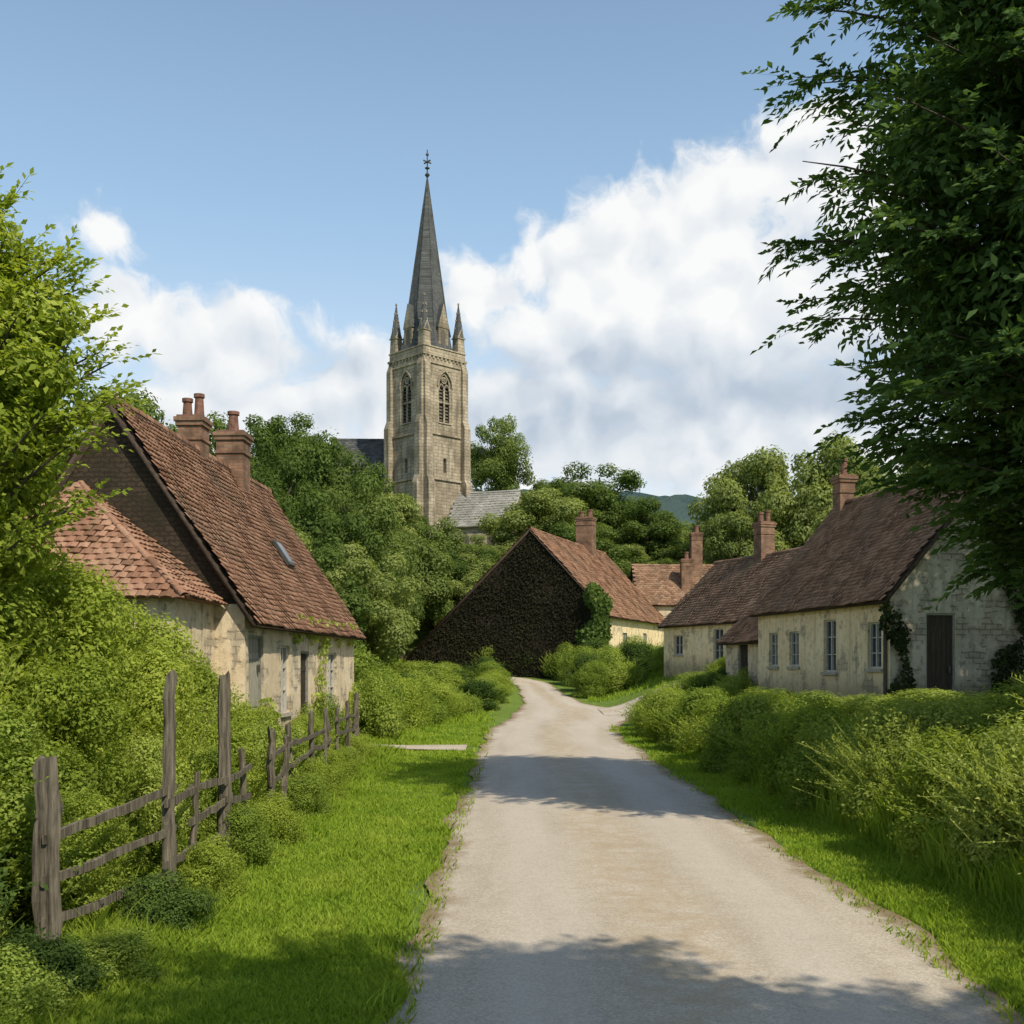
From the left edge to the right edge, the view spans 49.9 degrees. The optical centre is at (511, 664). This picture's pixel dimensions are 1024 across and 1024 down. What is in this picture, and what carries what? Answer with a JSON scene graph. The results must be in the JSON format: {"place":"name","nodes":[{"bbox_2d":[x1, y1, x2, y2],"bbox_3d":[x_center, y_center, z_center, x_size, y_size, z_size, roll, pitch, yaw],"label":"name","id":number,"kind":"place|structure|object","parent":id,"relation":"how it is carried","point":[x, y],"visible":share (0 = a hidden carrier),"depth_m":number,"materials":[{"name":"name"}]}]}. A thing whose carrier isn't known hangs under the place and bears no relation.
{"place":"outdoors","nodes":[
{"label":"outdoors","id":0,"kind":"place"},
{"bbox_2d":[0,704,497,1023],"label":"grass","id":1,"kind":"structure","parent":0,"point":[373,990],"depth_m":8.99,"materials":[{"name":"plant"}]},
{"bbox_2d":[0,0,1012,498],"label":"sky","id":2,"kind":"structure","parent":0,"point":[247,178],"materials":[{"name":"blue"}]},
{"bbox_2d":[15,531,1022,1021],"bbox_3d":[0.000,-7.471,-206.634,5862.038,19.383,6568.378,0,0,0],"label":"ground","id":3,"kind":"structure","parent":0,"point":[507,709],"depth_m":21.06,"materials":[{"name":"plant"}]},
{"bbox_2d":[0,844,48,946],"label":"shrub","id":4,"kind":"object","parent":3,"relation":"on","point":[6,899],"visible":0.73,"depth_m":6.98,"materials":[{"name":"green plant"}]},
{"bbox_2d":[0,620,61,913],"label":"shrub","id":5,"kind":"object","parent":3,"relation":"on","point":[3,677],"visible":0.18,"depth_m":8.99,"materials":[{"name":"green plant"}]},
{"bbox_2d":[0,941,79,1023],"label":"shrub","id":6,"kind":"object","parent":3,"relation":"on","point":[29,989],"visible":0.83,"depth_m":6.45,"materials":[{"name":"green plant"}]},
{"bbox_2d":[0,524,82,744],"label":"shrub","id":7,"kind":"object","parent":3,"relation":"on","point":[8,603],"visible":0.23,"depth_m":10.13,"materials":[{"name":"green plant"}]},
{"bbox_2d":[0,924,115,1003],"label":"shrub","id":8,"kind":"object","parent":3,"relation":"on","point":[50,954],"visible":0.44,"depth_m":6.93,"materials":[{"name":"green plant"}]},
{"bbox_2d":[0,698,130,938],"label":"shrub","id":9,"kind":"object","parent":3,"relation":"on","point":[17,830],"visible":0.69,"depth_m":8.40,"materials":[{"name":"green plant"}]},
{"bbox_2d":[7,787,153,926],"bbox_3d":[-3.576,1.640,9.088,1.174,1.295,1.063,0,0,-7],"label":"shrub","id":10,"kind":"object","parent":3,"relation":"on","point":[99,844],"visible":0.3,"depth_m":8.95,"materials":[{"name":"green plant"}]},
{"bbox_2d":[0,162,162,597],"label":"tree","id":11,"kind":"object","parent":3,"relation":"on","point":[38,381],"visible":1,"depth_m":9.69,"materials":[{"name":"green plant"}]},
{"bbox_2d":[2,650,161,907],"bbox_3d":[-4.219,1.054,10.044,2.088,2.391,1.890,0,0,32],"label":"shrub","id":12,"kind":"object","parent":3,"relation":"on","point":[64,710],"visible":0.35,"depth_m":9.90,"materials":[{"name":"green plant"}]},
{"bbox_2d":[2,549,190,842],"bbox_3d":[-4.837,0.459,11.479,2.871,3.487,2.598,0,0,-16],"label":"shrub","id":13,"kind":"object","parent":3,"relation":"on","point":[80,631],"visible":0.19,"depth_m":11.25,"materials":[{"name":"green plant"}]},
{"bbox_2d":[30,382,164,509],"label":"tree","id":14,"kind":"object","parent":3,"relation":"on","point":[151,412],"visible":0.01,"depth_m":43.77,"materials":[{"name":"green plant"}]},
{"bbox_2d":[69,924,181,985],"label":"shrub","id":15,"kind":"object","parent":3,"relation":"on","point":[119,948],"visible":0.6,"depth_m":7.53,"materials":[{"name":"green plant"}]},
{"bbox_2d":[96,596,217,765],"bbox_3d":[-4.837,0.698,14.005,2.740,3.088,2.480,0,0,-39],"label":"shrub","id":16,"kind":"object","parent":3,"relation":"on","point":[146,631],"visible":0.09,"depth_m":13.94,"materials":[{"name":"green plant"}]},
{"bbox_2d":[104,730,214,880],"bbox_3d":[-3.598,1.477,10.747,1.270,1.686,1.254,0,0,-7],"label":"shrub","id":17,"kind":"object","parent":3,"relation":"on","point":[151,780],"visible":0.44,"depth_m":10.62,"materials":[{"name":"green plant"}]},
{"bbox_2d":[93,868,227,933],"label":"shrub","id":18,"kind":"object","parent":3,"relation":"on","point":[176,904],"visible":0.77,"depth_m":8.86,"materials":[{"name":"green plant"}]},
{"bbox_2d":[92,636,235,845],"bbox_3d":[-4.131,1.024,12.314,1.956,2.697,1.943,0,0,6],"label":"shrub","id":19,"kind":"object","parent":3,"relation":"on","point":[153,663],"visible":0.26,"depth_m":12.14,"materials":[{"name":"green plant"}]},
{"bbox_2d":[24,393,365,732],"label":"house","id":20,"kind":"structure","parent":3,"relation":"on","point":[199,539],"depth_m":20.63,"materials":[{"name":"tile"}]},
{"bbox_2d":[249,635,260,710],"bbox_3d":[-4.912,0.275,20.740,0.120,1.650,1.000,0,0,2],"label":"door","id":21,"kind":"structure","parent":20,"relation":"in","point":[254,641],"depth_m":20.95,"materials":[{"name":"grey paint"}]},
{"bbox_2d":[254,612,360,740],"bbox_3d":[-4.541,0.636,25.249,0.355,3.536,10.744,0,0,2],"label":"ivy","id":22,"kind":"object","parent":20,"relation":"attached to","point":[325,641],"visible":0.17,"depth_m":25.86,"materials":[{"name":"green plant"}]},
{"bbox_2d":[31,669,358,941],"bbox_3d":[-3.423,1.282,17.755,0.591,2.484,19.948,0,0,-2],"label":"wooden fence","id":23,"kind":"object","parent":3,"relation":"on","point":[49,834],"visible":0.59,"depth_m":9.66,"materials":[{"name":"grey wood"}]},
{"bbox_2d":[145,829,253,897],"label":"shrub","id":24,"kind":"object","parent":3,"relation":"on","point":[200,857],"visible":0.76,"depth_m":10.14,"materials":[{"name":"green plant"}]},
{"bbox_2d":[178,651,246,748],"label":"shrub","id":25,"kind":"object","parent":3,"relation":"on","point":[209,678],"visible":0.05,"depth_m":16.39,"materials":[{"name":"green plant"}]},
{"bbox_2d":[177,740,256,840],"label":"shrub","id":26,"kind":"object","parent":3,"relation":"on","point":[211,795],"visible":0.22,"depth_m":13.05,"materials":[{"name":"green plant"}]},
{"bbox_2d":[199,721,277,820],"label":"shrub","id":27,"kind":"object","parent":3,"relation":"on","point":[237,742],"visible":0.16,"depth_m":14.56,"materials":[{"name":"green plant"}]},
{"bbox_2d":[198,799,284,867],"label":"shrub","id":28,"kind":"object","parent":3,"relation":"on","point":[249,837],"visible":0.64,"depth_m":11.72,"materials":[{"name":"green plant"}]},
{"bbox_2d":[212,689,297,773],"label":"shrub","id":29,"kind":"object","parent":3,"relation":"on","point":[248,715],"visible":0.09,"depth_m":17.94,"materials":[{"name":"green plant"}]},
{"bbox_2d":[209,426,307,526],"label":"tree","id":30,"kind":"object","parent":3,"relation":"on","point":[291,476],"visible":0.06,"depth_m":59.60,"materials":[{"name":"green plant"}]},
{"bbox_2d":[240,720,300,800],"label":"shrub","id":31,"kind":"object","parent":3,"relation":"on","point":[262,740],"visible":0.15,"depth_m":16.12,"materials":[{"name":"green plant"}]},
{"bbox_2d":[247,788,322,844],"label":"shrub","id":32,"kind":"object","parent":3,"relation":"on","point":[277,810],"visible":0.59,"depth_m":13.24,"materials":[{"name":"green plant"}]},
{"bbox_2d":[250,455,334,519],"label":"tree","id":33,"kind":"object","parent":3,"relation":"on","point":[293,494],"visible":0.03,"depth_m":67.39,"materials":[{"name":"green plant"}]},
{"bbox_2d":[243,411,355,485],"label":"tree","id":34,"kind":"object","parent":3,"relation":"on","point":[274,430],"visible":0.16,"depth_m":91.00,"materials":[{"name":"green plant"}]},
{"bbox_2d":[280,718,328,776],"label":"shrub","id":35,"kind":"object","parent":3,"relation":"on","point":[303,747],"visible":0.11,"depth_m":19.38,"materials":[{"name":"green plant"}]},
{"bbox_2d":[275,769,340,817],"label":"shrub","id":36,"kind":"object","parent":3,"relation":"on","point":[304,795],"visible":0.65,"depth_m":15.67,"materials":[{"name":"green plant"}]},
{"bbox_2d":[265,485,357,555],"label":"tree","id":37,"kind":"object","parent":3,"relation":"on","point":[322,528],"visible":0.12,"depth_m":55.85,"materials":[{"name":"green plant"}]},
{"bbox_2d":[267,427,373,517],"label":"tree","id":38,"kind":"object","parent":3,"relation":"on","point":[321,457],"visible":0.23,"depth_m":73.27,"materials":[{"name":"green plant"}]},
{"bbox_2d":[293,756,353,801],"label":"shrub","id":39,"kind":"object","parent":3,"relation":"on","point":[333,776],"visible":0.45,"depth_m":17.51,"materials":[{"name":"green plant"}]},
{"bbox_2d":[315,688,355,748],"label":"shrub","id":40,"kind":"object","parent":3,"relation":"on","point":[342,724],"visible":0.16,"depth_m":25.62,"materials":[{"name":"green plant"}]},
{"bbox_2d":[320,748,362,779],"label":"shrub","id":41,"kind":"object","parent":3,"relation":"on","point":[339,758],"visible":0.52,"depth_m":20.31,"materials":[{"name":"green plant"}]},
{"bbox_2d":[309,543,374,654],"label":"tree","id":42,"kind":"object","parent":3,"relation":"on","point":[356,605],"visible":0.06,"depth_m":48.60,"materials":[{"name":"green plant"}]},
{"bbox_2d":[324,449,381,490],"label":"tree","id":43,"kind":"object","parent":3,"relation":"on","point":[355,467],"visible":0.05,"depth_m":83.51,"materials":[{"name":"green plant"}]},
{"bbox_2d":[295,468,412,641],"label":"tree","id":44,"kind":"object","parent":3,"relation":"on","point":[377,518],"visible":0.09,"depth_m":63.80,"materials":[{"name":"green plant"}]},
{"bbox_2d":[310,509,419,643],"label":"tree","id":45,"kind":"object","parent":3,"relation":"on","point":[363,538],"visible":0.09,"depth_m":58.06,"materials":[{"name":"green plant"}]},
{"bbox_2d":[313,542,423,667],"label":"tree","id":46,"kind":"object","parent":3,"relation":"on","point":[387,617],"visible":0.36,"depth_m":52.87,"materials":[{"name":"green plant"}]},
{"bbox_2d":[355,664,411,739],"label":"shrub","id":47,"kind":"object","parent":3,"relation":"on","point":[383,713],"visible":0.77,"depth_m":31.02,"materials":[{"name":"green plant"}]},
{"bbox_2d":[354,645,413,732],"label":"shrub","id":48,"kind":"object","parent":3,"relation":"on","point":[362,664],"visible":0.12,"depth_m":33.60,"materials":[{"name":"green plant"}]},
{"bbox_2d":[350,491,423,542],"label":"tree","id":49,"kind":"object","parent":3,"relation":"on","point":[407,510],"visible":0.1,"depth_m":79.08,"materials":[{"name":"green plant"}]},
{"bbox_2d":[371,527,427,653],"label":"tree","id":50,"kind":"object","parent":3,"relation":"on","point":[417,607],"visible":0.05,"depth_m":65.11,"materials":[{"name":"green plant"}]},
{"bbox_2d":[384,667,439,729],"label":"shrub","id":51,"kind":"object","parent":3,"relation":"on","point":[416,715],"visible":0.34,"depth_m":36.20,"materials":[{"name":"green plant"}]},
{"bbox_2d":[380,521,456,660],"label":"tree","id":52,"kind":"object","parent":3,"relation":"on","point":[436,591],"visible":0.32,"depth_m":70.29,"materials":[{"name":"green plant"}]},
{"bbox_2d":[389,660,452,677],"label":"shrub","id":53,"kind":"object","parent":3,"relation":"on","point":[434,669],"visible":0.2,"depth_m":54.38,"materials":[{"name":"green plant"}]},
{"bbox_2d":[336,150,521,546],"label":"church","id":54,"kind":"structure","parent":3,"relation":"on","point":[421,450],"depth_m":98.50,"materials":[{"name":"stone"}]},
{"bbox_2d":[399,370,412,423],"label":"belfry window","id":55,"kind":"structure","parent":54,"relation":"in","point":[406,377],"depth_m":98.57,"materials":[{"name":"stone"}]},
{"bbox_2d":[437,370,452,423],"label":"belfry window","id":56,"kind":"structure","parent":54,"relation":"in","point":[444,383],"depth_m":98.48,"materials":[{"name":"stone"}]},
{"bbox_2d":[406,515,467,567],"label":"tree","id":57,"kind":"object","parent":3,"relation":"on","point":[443,542],"visible":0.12,"depth_m":83.96,"materials":[{"name":"green plant"}]},
{"bbox_2d":[420,548,470,632],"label":"tree","id":58,"kind":"object","parent":3,"relation":"on","point":[457,573],"visible":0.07,"depth_m":75.69,"materials":[{"name":"green plant"}]},
{"bbox_2d":[420,681,475,719],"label":"shrub","id":59,"kind":"object","parent":3,"relation":"on","point":[458,703],"visible":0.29,"depth_m":41.20,"materials":[{"name":"green plant"}]},
{"bbox_2d":[454,552,495,582],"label":"tree","id":60,"kind":"object","parent":3,"relation":"on","point":[478,571],"visible":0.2,"depth_m":78.66,"materials":[{"name":"green plant"}]},
{"bbox_2d":[456,679,507,710],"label":"shrub","id":61,"kind":"object","parent":3,"relation":"on","point":[482,689],"visible":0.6,"depth_m":46.63,"materials":[{"name":"green plant"}]},
{"bbox_2d":[471,413,536,491],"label":"tree","id":62,"kind":"object","parent":3,"relation":"on","point":[503,459],"visible":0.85,"depth_m":120.73,"materials":[{"name":"green plant"}]},
{"bbox_2d":[399,509,664,677],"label":"barn","id":63,"kind":"structure","parent":3,"relation":"on","point":[582,561],"depth_m":67.22,"materials":[{"name":"paint"}]},
{"bbox_2d":[402,534,601,678],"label":"ivy","id":64,"kind":"object","parent":63,"relation":"attached to","point":[515,603],"visible":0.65,"depth_m":65.17,"materials":[{"name":"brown plant"}]},
{"bbox_2d":[574,582,612,651],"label":"ivy","id":65,"kind":"object","parent":63,"relation":"attached to","point":[598,625],"visible":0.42,"depth_m":63.05,"materials":[{"name":"green plant"}]},
{"bbox_2d":[385,651,686,722],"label":"grass","id":66,"kind":"structure","parent":3,"relation":"on","point":[472,717],"depth_m":51.25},
{"bbox_2d":[474,486,599,548],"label":"tree","id":67,"kind":"object","parent":3,"relation":"on","point":[505,527],"visible":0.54,"depth_m":89.71,"materials":[{"name":"green plant"}]},
{"bbox_2d":[548,522,630,576],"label":"tree","id":68,"kind":"object","parent":3,"relation":"on","point":[603,545],"visible":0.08,"depth_m":83.85,"materials":[{"name":"green plant"}]},
{"bbox_2d":[566,658,615,698],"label":"shrub","id":69,"kind":"object","parent":3,"relation":"on","point":[589,680],"visible":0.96,"depth_m":53.13,"materials":[{"name":"green plant"}]},
{"bbox_2d":[545,462,656,544],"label":"tree","id":70,"kind":"object","parent":3,"relation":"on","point":[601,496],"visible":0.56,"depth_m":103.09,"materials":[{"name":"green plant"}]},
{"bbox_2d":[597,649,650,692],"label":"shrub","id":71,"kind":"object","parent":3,"relation":"on","point":[625,674],"visible":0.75,"depth_m":53.74,"materials":[{"name":"green plant"}]},
{"bbox_2d":[616,642,654,672],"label":"shrub","id":72,"kind":"object","parent":3,"relation":"on","point":[637,652],"visible":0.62,"depth_m":56.29,"materials":[{"name":"green plant"}]},
{"bbox_2d":[599,496,683,563],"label":"tree","id":73,"kind":"object","parent":3,"relation":"on","point":[656,533],"visible":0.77,"depth_m":98.12,"materials":[{"name":"green plant"}]},
{"bbox_2d":[621,686,686,736],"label":"shrub","id":74,"kind":"object","parent":3,"relation":"on","point":[653,699],"visible":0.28,"depth_m":33.01,"materials":[{"name":"green plant"}]},
{"bbox_2d":[637,697,686,741],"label":"shrub","id":75,"kind":"object","parent":3,"relation":"on","point":[652,718],"visible":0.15,"depth_m":30.09,"materials":[{"name":"green plant"}]},
{"bbox_2d":[630,525,713,617],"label":"house","id":76,"kind":"structure","parent":3,"relation":"on","point":[664,589],"depth_m":79.76,"materials":[{"name":"tile"}]},
{"bbox_2d":[648,686,732,751],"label":"shrub","id":77,"kind":"object","parent":3,"relation":"on","point":[689,704],"visible":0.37,"depth_m":27.26,"materials":[{"name":"green plant"}]},
{"bbox_2d":[659,697,735,750],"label":"shrub","id":78,"kind":"object","parent":3,"relation":"on","point":[698,731],"visible":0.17,"depth_m":24.78,"materials":[{"name":"green plant"}]},
{"bbox_2d":[700,510,754,563],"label":"tree","id":79,"kind":"object","parent":3,"relation":"on","point":[723,532],"visible":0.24,"depth_m":84.53,"materials":[{"name":"green plant"}]},
{"bbox_2d":[656,510,803,679],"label":"house","id":80,"kind":"structure","parent":3,"relation":"on","point":[716,603],"depth_m":49.03,"materials":[{"name":"tile"}]},
{"bbox_2d":[707,667,757,695],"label":"shrub","id":81,"kind":"object","parent":3,"relation":"on","point":[740,682],"visible":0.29,"depth_m":35.72,"materials":[{"name":"green plant"}]},
{"bbox_2d":[686,687,798,773],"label":"shrub","id":82,"kind":"object","parent":3,"relation":"on","point":[737,710],"visible":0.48,"depth_m":22.08,"materials":[{"name":"green plant"}]},
{"bbox_2d":[686,444,801,559],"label":"tree","id":83,"kind":"object","parent":3,"relation":"on","point":[728,492],"visible":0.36,"depth_m":90.15,"materials":[{"name":"green plant"}]},
{"bbox_2d":[716,580,776,687],"bbox_3d":[9.636,-0.574,36.566,4.702,4.848,3.793,0,0,-11],"label":"porch","id":84,"kind":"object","parent":3,"relation":"on","point":[739,640],"depth_m":36.67,"materials":[{"name":"beige paint"}]},
{"bbox_2d":[712,711,798,781],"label":"shrub","id":85,"kind":"object","parent":3,"relation":"on","point":[732,762],"visible":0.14,"depth_m":19.99,"materials":[{"name":"green plant"}]},
{"bbox_2d":[736,692,855,795],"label":"shrub","id":86,"kind":"object","parent":3,"relation":"on","point":[819,712],"visible":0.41,"depth_m":17.99,"materials":[{"name":"green plant"}]},
{"bbox_2d":[606,725,1023,1023],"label":"grass","id":87,"kind":"structure","parent":3,"relation":"on","point":[975,915],"depth_m":10.76,"materials":[{"name":"plant"}]},
{"bbox_2d":[749,430,892,548],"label":"tree","id":88,"kind":"object","parent":3,"relation":"on","point":[812,487],"visible":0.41,"depth_m":83.37,"materials":[{"name":"green plant"}]},
{"bbox_2d":[771,716,877,810],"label":"shrub","id":89,"kind":"object","parent":3,"relation":"on","point":[806,773],"visible":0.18,"depth_m":16.04,"materials":[{"name":"green plant"}]},
{"bbox_2d":[797,693,897,721],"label":"shrub","id":90,"kind":"object","parent":3,"relation":"on","point":[851,705],"visible":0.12,"depth_m":21.15,"materials":[{"name":"green plant"}]},
{"bbox_2d":[689,739,1023,914],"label":"tall grass","id":91,"kind":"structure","parent":3,"relation":"on","point":[1012,884],"depth_m":11.39,"materials":[{"name":"plant"}]},
{"bbox_2d":[741,0,1023,610],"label":"tree","id":92,"kind":"object","parent":3,"relation":"on","point":[951,141],"visible":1,"depth_m":12.96,"materials":[{"name":"green plant"}]},
{"bbox_2d":[746,458,1023,701],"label":"house","id":93,"kind":"structure","parent":3,"relation":"on","point":[846,569],"depth_m":28.03,"materials":[{"name":"paint"}]},
{"bbox_2d":[820,619,836,674],"bbox_3d":[8.534,-0.460,29.403,0.210,1.480,0.860,0,0,-11],"label":"window","id":94,"kind":"structure","parent":93,"relation":"in","point":[830,624],"depth_m":29.41,"materials":[{"name":"grey glass"}]},
{"bbox_2d":[864,622,882,671],"bbox_3d":[8.976,-0.435,27.120,0.210,1.230,0.810,0,0,-11],"label":"window","id":95,"kind":"structure","parent":93,"relation":"in","point":[875,635],"depth_m":27.27,"materials":[{"name":"grey glass"}]},
{"bbox_2d":[926,613,954,692],"bbox_3d":[10.379,-0.050,26.746,0.800,2.400,0.120,0,0,-11],"label":"door","id":96,"kind":"structure","parent":93,"relation":"in","point":[940,627],"depth_m":26.75,"materials":[{"name":"brown wood"}]},
{"bbox_2d":[878,544,1023,697],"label":"ivy","id":97,"kind":"object","parent":93,"relation":"attached to","point":[1010,664],"visible":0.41,"depth_m":26.46,"materials":[{"name":"green plant"}]},
{"bbox_2d":[792,691,993,822],"bbox_3d":[5.056,1.196,13.994,2.858,1.702,2.883,0,0,21],"label":"shrub","id":98,"kind":"object","parent":3,"relation":"on","point":[898,729],"visible":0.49,"depth_m":13.74,"materials":[{"name":"green plant"}]},
{"bbox_2d":[874,686,974,703],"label":"shrub","id":99,"kind":"object","parent":3,"relation":"on","point":[911,693],"visible":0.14,"depth_m":21.60,"materials":[{"name":"green plant"}]},
{"bbox_2d":[860,718,1022,863],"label":"shrub","id":100,"kind":"object","parent":3,"relation":"on","point":[917,776],"visible":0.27,"depth_m":11.92,"materials":[{"name":"green plant"}]},
{"bbox_2d":[867,689,1019,745],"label":"shrub","id":101,"kind":"object","parent":3,"relation":"on","point":[968,697],"visible":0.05,"depth_m":16.55,"materials":[{"name":"green plant"}]},
{"bbox_2d":[893,707,1023,873],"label":"shrub","id":102,"kind":"object","parent":3,"relation":"on","point":[983,818],"visible":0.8,"depth_m":10.36,"materials":[{"name":"green plant"}]},
{"bbox_2d":[952,678,1023,742],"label":"shrub","id":103,"kind":"object","parent":3,"relation":"on","point":[1004,705],"visible":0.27,"depth_m":13.84,"materials":[{"name":"green plant"}]},
{"bbox_2d":[473,489,748,551],"bbox_3d":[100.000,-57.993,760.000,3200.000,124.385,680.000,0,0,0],"label":"hill","id":104,"kind":"structure","parent":0,"point":[677,505],"depth_m":691.79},
{"bbox_2d":[382,677,1022,1023],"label":"road","id":105,"kind":"structure","parent":0,"point":[600,874],"depth_m":9.35,"materials":[{"name":"gravel"}]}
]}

